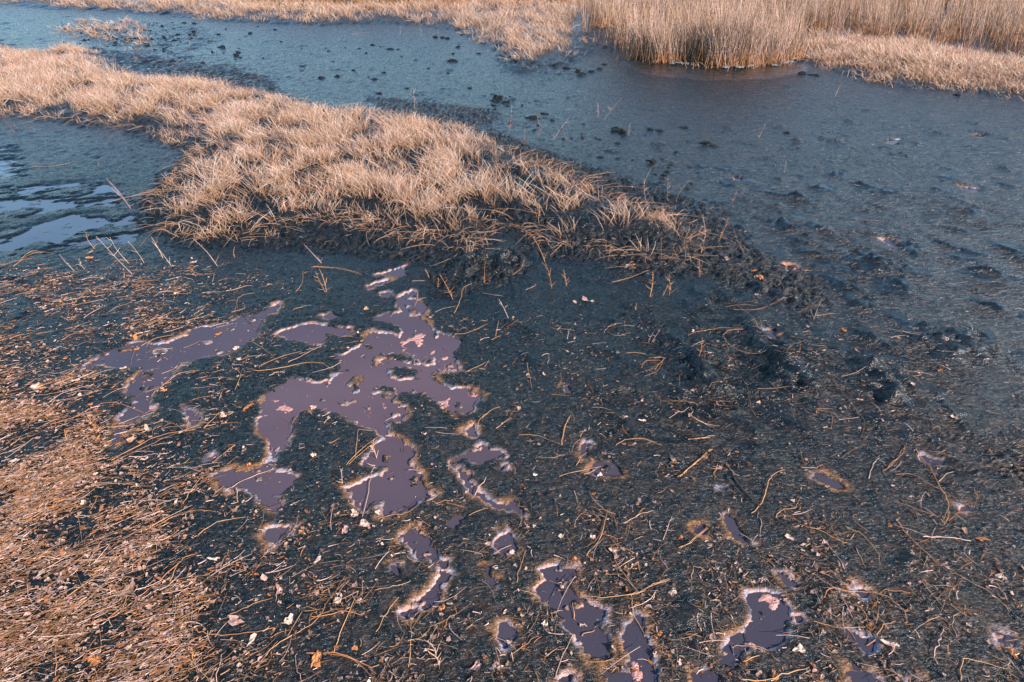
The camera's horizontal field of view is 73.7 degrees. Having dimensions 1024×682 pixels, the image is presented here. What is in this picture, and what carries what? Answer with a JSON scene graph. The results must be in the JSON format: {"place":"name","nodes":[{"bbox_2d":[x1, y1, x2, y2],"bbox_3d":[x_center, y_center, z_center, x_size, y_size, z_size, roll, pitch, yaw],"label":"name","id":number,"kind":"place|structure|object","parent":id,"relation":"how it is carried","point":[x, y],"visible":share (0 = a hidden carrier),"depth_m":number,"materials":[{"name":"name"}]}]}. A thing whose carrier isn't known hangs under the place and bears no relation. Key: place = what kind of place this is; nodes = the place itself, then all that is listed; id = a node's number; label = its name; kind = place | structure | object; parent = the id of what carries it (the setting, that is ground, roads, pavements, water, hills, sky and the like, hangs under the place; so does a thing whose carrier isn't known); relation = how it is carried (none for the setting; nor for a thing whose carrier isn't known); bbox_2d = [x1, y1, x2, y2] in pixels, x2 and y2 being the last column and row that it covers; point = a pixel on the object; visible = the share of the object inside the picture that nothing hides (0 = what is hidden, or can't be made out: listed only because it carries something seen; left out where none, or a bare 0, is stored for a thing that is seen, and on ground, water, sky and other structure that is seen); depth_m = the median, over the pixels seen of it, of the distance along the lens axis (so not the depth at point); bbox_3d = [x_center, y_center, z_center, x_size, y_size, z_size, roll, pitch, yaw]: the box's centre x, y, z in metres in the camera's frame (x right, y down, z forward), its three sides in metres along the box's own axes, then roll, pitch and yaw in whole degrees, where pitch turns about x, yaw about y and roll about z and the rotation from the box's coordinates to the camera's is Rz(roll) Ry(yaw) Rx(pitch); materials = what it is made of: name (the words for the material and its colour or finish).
{"place":"outdoors","nodes":[
{"label":"outdoors","id":0,"kind":"place"},
{"bbox_2d":[0,135,1014,681],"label":"water","id":1,"kind":"structure","parent":0,"point":[398,493],"depth_m":2.57,"materials":[{"name":"liquid"}]},
{"bbox_2d":[0,0,1023,681],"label":"ground","id":2,"kind":"structure","parent":0,"point":[842,190],"depth_m":2.98,"materials":[{"name":"black soil"}]},
{"bbox_2d":[30,382,38,388],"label":"dead leaf","id":3,"kind":"object","parent":2,"relation":"on","point":[35,386],"visible":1,"depth_m":2.71,"materials":[{"name":"white plant"}]},
{"bbox_2d":[42,595,49,603],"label":"dead leaf","id":4,"kind":"object","parent":2,"relation":"on","point":[47,597],"visible":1,"depth_m":1.87,"materials":[{"name":"orange plant"}]},
{"bbox_2d":[8,483,141,511],"bbox_3d":[-1.397,0.494,2.213,0.437,0.007,0.056,-9,33,-14],"label":"dry straw","id":5,"kind":"object","parent":2,"relation":"on","point":[88,487],"visible":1,"depth_m":2.23,"materials":[{"name":"brown plant"}]},
{"bbox_2d":[88,656,99,665],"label":"dead leaf","id":6,"kind":"object","parent":2,"relation":"on","point":[95,661],"visible":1,"depth_m":1.72,"materials":[{"name":"orange plant"}]},
{"bbox_2d":[52,402,143,423],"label":"dry straw","id":7,"kind":"object","parent":2,"relation":"on","point":[97,405],"visible":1,"depth_m":2.61,"materials":[{"name":"brown plant"}]},
{"bbox_2d":[46,15,153,50],"bbox_3d":[-6.405,-4.887,10.657,1.545,0.196,4.084,-17,36,-25],"label":"stubble","id":8,"kind":"object","parent":2,"relation":"on","point":[103,28],"visible":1,"depth_m":11.02,"materials":[{"name":"beige plant"}]},
{"bbox_2d":[96,236,131,273],"bbox_3d":[-2.043,-0.439,3.509,0.113,0.225,0.040,-13,34,-20],"label":"dead sprig","id":9,"kind":"object","parent":2,"relation":"on","point":[114,256],"visible":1,"depth_m":3.51,"materials":[{"name":"plant"}]},
{"bbox_2d":[86,579,165,624],"bbox_3d":[-1.045,0.716,1.862,0.028,0.005,0.228,28,41,36],"label":"dry straw","id":10,"kind":"object","parent":2,"relation":"on","point":[121,610],"visible":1,"depth_m":1.84,"materials":[{"name":"brown plant"}]},
{"bbox_2d":[125,580,134,594],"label":"dead leaf","id":11,"kind":"object","parent":2,"relation":"on","point":[132,583],"visible":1,"depth_m":1.91,"materials":[{"name":"beige plant"}]},
{"bbox_2d":[126,435,136,441],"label":"dead leaf","id":12,"kind":"object","parent":2,"relation":"on","point":[132,438],"visible":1,"depth_m":2.44,"materials":[{"name":"beige plant"}]},
{"bbox_2d":[91,427,198,471],"bbox_3d":[-1.286,0.374,2.412,0.368,0.008,0.022,-25,40,-34],"label":"dry straw","id":13,"kind":"object","parent":2,"relation":"on","point":[140,448],"visible":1,"depth_m":2.40,"materials":[{"name":"brown plant"}]},
{"bbox_2d":[111,430,188,460],"bbox_3d":[-1.278,0.357,2.431,0.280,0.010,0.034,-22,38,-31],"label":"dry straw","id":14,"kind":"object","parent":2,"relation":"on","point":[144,442],"visible":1,"depth_m":2.42,"materials":[{"name":"brown plant"}]},
{"bbox_2d":[154,630,169,641],"bbox_3d":[-0.911,0.770,1.775,0.046,0.009,0.026,-24,31,-7],"label":"dead leaf","id":15,"kind":"object","parent":2,"relation":"on","point":[165,633],"visible":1,"depth_m":1.78,"materials":[{"name":"plant"}]},
{"bbox_2d":[167,649,207,677],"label":"dry straw","id":16,"kind":"object","parent":2,"relation":"on","point":[190,660],"visible":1,"depth_m":1.71,"materials":[{"name":"beige plant"}]},
{"bbox_2d":[185,639,207,655],"bbox_3d":[-0.811,0.785,1.747,0.078,0.009,0.039,-26,10,-19],"label":"dead leaf","id":17,"kind":"object","parent":2,"relation":"on","point":[200,645],"visible":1,"depth_m":1.75,"materials":[{"name":"brown plant"}]},
{"bbox_2d":[196,627,273,635],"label":"dry straw","id":18,"kind":"object","parent":2,"relation":"on","point":[227,634],"visible":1,"depth_m":1.78,"materials":[{"name":"brown plant"}]},
{"bbox_2d":[228,615,243,625],"bbox_3d":[-0.734,0.744,1.817,0.050,0.008,0.036,0,27,-7],"label":"dead leaf","id":19,"kind":"object","parent":2,"relation":"on","point":[234,620],"visible":1,"depth_m":1.82,"materials":[{"name":"plant"}]},
{"bbox_2d":[246,633,256,646],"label":"dead leaf","id":20,"kind":"object","parent":2,"relation":"on","point":[252,637],"visible":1,"depth_m":1.77,"materials":[{"name":"white plant"}]},
{"bbox_2d":[260,574,267,580],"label":"dead leaf","id":21,"kind":"object","parent":2,"relation":"on","point":[263,577],"visible":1,"depth_m":1.93,"materials":[{"name":"beige plant"}]},
{"bbox_2d":[276,583,282,594],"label":"dead leaf","id":22,"kind":"object","parent":2,"relation":"on","point":[278,587],"visible":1,"depth_m":1.90,"materials":[{"name":"beige plant"}]},
{"bbox_2d":[251,606,324,663],"bbox_3d":[-0.572,0.766,1.780,0.027,0.006,0.229,23,39,32],"label":"dry straw","id":23,"kind":"object","parent":2,"relation":"on","point":[286,638],"visible":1,"depth_m":1.76,"materials":[{"name":"brown plant"}]},
{"bbox_2d":[284,613,292,624],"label":"dead leaf","id":24,"kind":"object","parent":2,"relation":"on","point":[289,621],"visible":1,"depth_m":1.82,"materials":[{"name":"white plant"}]},
{"bbox_2d":[253,362,329,370],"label":"dry straw","id":25,"kind":"object","parent":2,"relation":"on","point":[286,366],"visible":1,"depth_m":2.83,"materials":[{"name":"brown plant"}]},
{"bbox_2d":[311,650,321,666],"bbox_3d":[-0.491,0.806,1.716,0.028,0.006,0.057,6,47,10],"label":"dead leaf","id":26,"kind":"object","parent":2,"relation":"on","point":[315,660],"visible":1,"depth_m":1.72,"materials":[{"name":"orange plant"}]},
{"bbox_2d":[311,610,360,616],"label":"dry straw","id":27,"kind":"object","parent":2,"relation":"on","point":[334,613],"visible":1,"depth_m":1.83,"materials":[{"name":"brown plant"}]},
{"bbox_2d":[333,596,341,603],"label":"dead leaf","id":28,"kind":"object","parent":2,"relation":"on","point":[337,599],"visible":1,"depth_m":1.87,"materials":[{"name":"beige plant"}]},
{"bbox_2d":[307,652,372,677],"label":"dry straw","id":29,"kind":"object","parent":2,"relation":"on","point":[344,656],"visible":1,"depth_m":1.73,"materials":[{"name":"brown plant"}]},
{"bbox_2d":[0,40,681,253],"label":"marsh grass","id":30,"kind":"structure","parent":2,"relation":"on","point":[44,61],"depth_m":5.40,"materials":[{"name":"beige plant"}]},
{"bbox_2d":[311,652,375,673],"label":"dry straw","id":31,"kind":"object","parent":2,"relation":"on","point":[345,655],"visible":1,"depth_m":1.73,"materials":[{"name":"brown plant"}]},
{"bbox_2d":[342,525,347,533],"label":"dead leaf","id":32,"kind":"object","parent":2,"relation":"on","point":[344,529],"visible":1,"depth_m":2.08,"materials":[{"name":"beige plant"}]},
{"bbox_2d":[334,590,358,651],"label":"dry straw","id":33,"kind":"object","parent":2,"relation":"on","point":[344,621],"visible":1,"depth_m":1.81,"materials":[{"name":"brown plant"}]},
{"bbox_2d":[351,509,358,516],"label":"dead leaf","id":34,"kind":"object","parent":2,"relation":"on","point":[354,511],"visible":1,"depth_m":2.14,"materials":[{"name":"beige plant"}]},
{"bbox_2d":[360,520,369,526],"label":"dead leaf","id":35,"kind":"object","parent":2,"relation":"on","point":[364,525],"visible":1,"depth_m":2.10,"materials":[{"name":"beige plant"}]},
{"bbox_2d":[358,519,368,525],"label":"dead leaf","id":36,"kind":"object","parent":35,"relation":"on","point":[365,522],"visible":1,"depth_m":2.11,"materials":[{"name":"beige plant"}]},
{"bbox_2d":[19,70,736,267],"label":"bent stems","id":37,"kind":"object","parent":2,"relation":"on","point":[471,237],"visible":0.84,"depth_m":4.09,"materials":[{"name":"brown plant"}]},
{"bbox_2d":[408,619,411,666],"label":"dry straw","id":38,"kind":"object","parent":2,"relation":"on","point":[410,645],"visible":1,"depth_m":1.75,"materials":[{"name":"beige plant"}]},
{"bbox_2d":[470,658,480,669],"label":"dead leaf","id":39,"kind":"object","parent":2,"relation":"on","point":[477,664],"visible":1,"depth_m":1.71,"materials":[{"name":"beige plant"}]},
{"bbox_2d":[493,95,503,98],"bbox_3d":[-0.152,-2.480,6.958,0.121,0.057,0.061,9,33,15],"label":"mud clod","id":40,"kind":"object","parent":2,"relation":"on","point":[497,97],"visible":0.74,"depth_m":6.95,"materials":[{"name":"black soil"}]},
{"bbox_2d":[493,661,503,668],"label":"dead leaf","id":41,"kind":"object","parent":2,"relation":"on","point":[498,665],"visible":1,"depth_m":1.71,"materials":[{"name":"beige plant"}]},
{"bbox_2d":[0,257,1023,681],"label":"straw chaff","id":42,"kind":"object","parent":2,"relation":"on","point":[68,557],"visible":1,"depth_m":1.99,"materials":[{"name":"brown plant"}]},
{"bbox_2d":[0,257,1023,681],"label":"leaf crumbs","id":43,"kind":"object","parent":2,"relation":"on","point":[186,591],"visible":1,"depth_m":1.96,"materials":[{"name":"brown plant"}]},
{"bbox_2d":[2,21,1023,476],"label":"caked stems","id":44,"kind":"object","parent":2,"relation":"on","point":[526,165],"visible":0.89,"depth_m":4.05,"materials":[{"name":"brown plant"}]},
{"bbox_2d":[555,636,572,677],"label":"dry straw","id":45,"kind":"object","parent":2,"relation":"on","point":[561,658],"visible":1,"depth_m":1.73,"materials":[{"name":"beige plant"}]},
{"bbox_2d":[586,509,607,555],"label":"dry straw","id":46,"kind":"object","parent":2,"relation":"on","point":[599,538],"visible":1,"depth_m":2.05,"materials":[{"name":"beige plant"}]},
{"bbox_2d":[248,0,983,5],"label":"brown rushes","id":47,"kind":"object","parent":2,"relation":"on","point":[380,1],"visible":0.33,"depth_m":13.44,"materials":[{"name":"brown plant"}]},
{"bbox_2d":[577,579,669,597],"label":"dry straw","id":48,"kind":"object","parent":2,"relation":"on","point":[619,595],"visible":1,"depth_m":1.89,"materials":[{"name":"brown plant"}]},
{"bbox_2d":[612,5,672,60],"bbox_3d":[1.675,-3.897,8.661,0.818,0.641,0.826,0,32,0],"label":"reed tussock","id":49,"kind":"object","parent":2,"relation":"on","point":[635,35],"visible":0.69,"depth_m":8.72,"materials":[{"name":"beige plant"}]},
{"bbox_2d":[636,0,707,63],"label":"reed tussock","id":50,"kind":"object","parent":2,"relation":"on","point":[664,53],"visible":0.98,"depth_m":8.49,"materials":[{"name":"beige plant"}]},
{"bbox_2d":[698,141,709,143],"bbox_3d":[1.573,-1.617,5.559,0.124,0.025,0.047,0,32,1],"label":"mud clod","id":51,"kind":"object","parent":2,"relation":"on","point":[705,142],"visible":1,"depth_m":5.55,"materials":[{"name":"black soil"}]},
{"bbox_2d":[669,0,745,62],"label":"reed tussock","id":52,"kind":"object","parent":2,"relation":"on","point":[697,35],"visible":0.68,"depth_m":8.50,"materials":[{"name":"beige plant"}]},
{"bbox_2d":[687,0,786,69],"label":"reed tussock","id":53,"kind":"object","parent":2,"relation":"on","point":[722,53],"visible":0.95,"depth_m":8.22,"materials":[{"name":"beige plant"}]},
{"bbox_2d":[723,329,767,353],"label":"dry straw","id":54,"kind":"object","parent":2,"relation":"on","point":[737,349],"visible":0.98,"depth_m":2.95,"materials":[{"name":"brown plant"}]},
{"bbox_2d":[725,0,783,68],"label":"reed tussock","id":55,"kind":"object","parent":2,"relation":"on","point":[749,59],"visible":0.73,"depth_m":8.25,"materials":[{"name":"beige plant"}]},
{"bbox_2d":[734,477,795,530],"bbox_3d":[0.791,0.518,2.173,0.027,0.005,0.266,-16,35,-23],"label":"dry straw","id":56,"kind":"object","parent":2,"relation":"on","point":[759,505],"visible":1,"depth_m":2.17,"materials":[{"name":"brown plant"}]},
{"bbox_2d":[752,469,784,512],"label":"dry straw","id":57,"kind":"object","parent":2,"relation":"on","point":[765,492],"visible":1,"depth_m":2.21,"materials":[{"name":"beige plant"}]},
{"bbox_2d":[772,669,778,679],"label":"dead leaf","id":58,"kind":"object","parent":2,"relation":"on","point":[775,674],"visible":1,"depth_m":1.68,"materials":[{"name":"orange plant"}]},
{"bbox_2d":[743,667,808,680],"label":"dry straw","id":59,"kind":"object","parent":2,"relation":"on","point":[776,676],"visible":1,"depth_m":1.68,"materials":[{"name":"brown plant"}]},
{"bbox_2d":[749,10,806,65],"bbox_3d":[3.239,-3.785,8.508,0.844,0.660,0.750,0,32,0],"label":"reed tussock","id":60,"kind":"object","parent":2,"relation":"on","point":[777,54],"visible":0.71,"depth_m":8.46,"materials":[{"name":"beige plant"}]},
{"bbox_2d":[756,11,818,60],"bbox_3d":[3.502,-3.906,8.711,0.737,0.602,0.661,-15,35,-22],"label":"reed tussock","id":61,"kind":"object","parent":2,"relation":"on","point":[799,52],"visible":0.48,"depth_m":8.65,"materials":[{"name":"beige plant"}]},
{"bbox_2d":[792,643,805,652],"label":"dead leaf","id":62,"kind":"object","parent":2,"relation":"on","point":[800,648],"visible":1,"depth_m":1.75,"materials":[{"name":"white plant"}]},
{"bbox_2d":[575,0,1023,66],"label":"reed bed","id":63,"kind":"object","parent":2,"relation":"on","point":[1012,11],"visible":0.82,"depth_m":10.01,"materials":[{"name":"beige plant"}]},
{"bbox_2d":[830,378,864,435],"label":"dry straw","id":64,"kind":"object","parent":2,"relation":"on","point":[852,404],"visible":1,"depth_m":2.61,"materials":[{"name":"brown plant"}]},
{"bbox_2d":[845,526,879,561],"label":"dry straw","id":65,"kind":"object","parent":2,"relation":"on","point":[866,538],"visible":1,"depth_m":2.06,"materials":[{"name":"brown plant"}]},
{"bbox_2d":[823,587,906,622],"bbox_3d":[0.965,0.704,1.867,0.210,0.017,0.076,12,34,18],"label":"dry straw","id":66,"kind":"object","parent":2,"relation":"on","point":[863,591],"visible":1,"depth_m":1.88,"materials":[{"name":"brown plant"}]},
{"bbox_2d":[867,621,894,644],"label":"dry straw","id":67,"kind":"object","parent":2,"relation":"on","point":[879,631],"visible":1,"depth_m":1.79,"materials":[{"name":"beige plant"}]},
{"bbox_2d":[880,639,898,646],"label":"dead leaf","id":68,"kind":"object","parent":2,"relation":"on","point":[888,642],"visible":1,"depth_m":1.76,"materials":[{"name":"white plant"}]},
{"bbox_2d":[795,32,1023,99],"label":"shelf grass","id":69,"kind":"structure","parent":2,"relation":"on","point":[994,69],"depth_m":8.04,"materials":[{"name":"beige plant"}]},
{"bbox_2d":[904,531,938,564],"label":"dry straw","id":70,"kind":"object","parent":2,"relation":"on","point":[919,546],"visible":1,"depth_m":2.03,"materials":[{"name":"brown plant"}]},
{"bbox_2d":[895,473,957,499],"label":"dry straw","id":71,"kind":"object","parent":2,"relation":"on","point":[926,482],"visible":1,"depth_m":2.26,"materials":[{"name":"brown plant"}]},
{"bbox_2d":[916,450,948,519],"bbox_3d":[1.398,0.466,2.255,0.038,0.018,0.347,8,33,12],"label":"dry straw","id":72,"kind":"object","parent":2,"relation":"on","point":[937,482],"visible":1,"depth_m":2.25,"materials":[{"name":"brown plant"}]},
{"bbox_2d":[934,629,943,663],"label":"dry straw","id":73,"kind":"object","parent":2,"relation":"on","point":[937,646],"visible":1,"depth_m":1.74,"materials":[{"name":"beige plant"}]},
{"bbox_2d":[923,536,970,540],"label":"dry straw","id":74,"kind":"object","parent":2,"relation":"on","point":[947,537],"visible":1,"depth_m":2.06,"materials":[{"name":"beige plant"}]},
{"bbox_2d":[920,284,986,317],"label":"dry straw","id":75,"kind":"object","parent":2,"relation":"on","point":[951,298],"visible":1,"depth_m":3.33,"materials":[{"name":"brown plant"}]},
{"bbox_2d":[954,572,1009,612],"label":"dry straw","id":76,"kind":"object","parent":2,"relation":"on","point":[987,590],"visible":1,"depth_m":1.89,"materials":[{"name":"brown plant"}]},
{"bbox_2d":[959,658,1011,680],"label":"dry straw","id":77,"kind":"object","parent":2,"relation":"on","point":[978,661],"visible":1,"depth_m":1.71,"materials":[{"name":"beige plant"}]},
{"bbox_2d":[995,573,1006,579],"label":"dead leaf","id":78,"kind":"object","parent":2,"relation":"on","point":[999,575],"visible":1,"depth_m":1.94,"materials":[{"name":"beige plant"}]},
{"bbox_2d":[1009,648,1016,657],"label":"dead leaf","id":79,"kind":"object","parent":2,"relation":"on","point":[1011,651],"visible":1,"depth_m":1.74,"materials":[{"name":"orange plant"}]},
{"bbox_2d":[0,0,1023,90],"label":"bank grass","id":80,"kind":"structure","parent":0,"point":[556,8],"depth_m":11.75,"materials":[{"name":"beige plant"}]}
]}

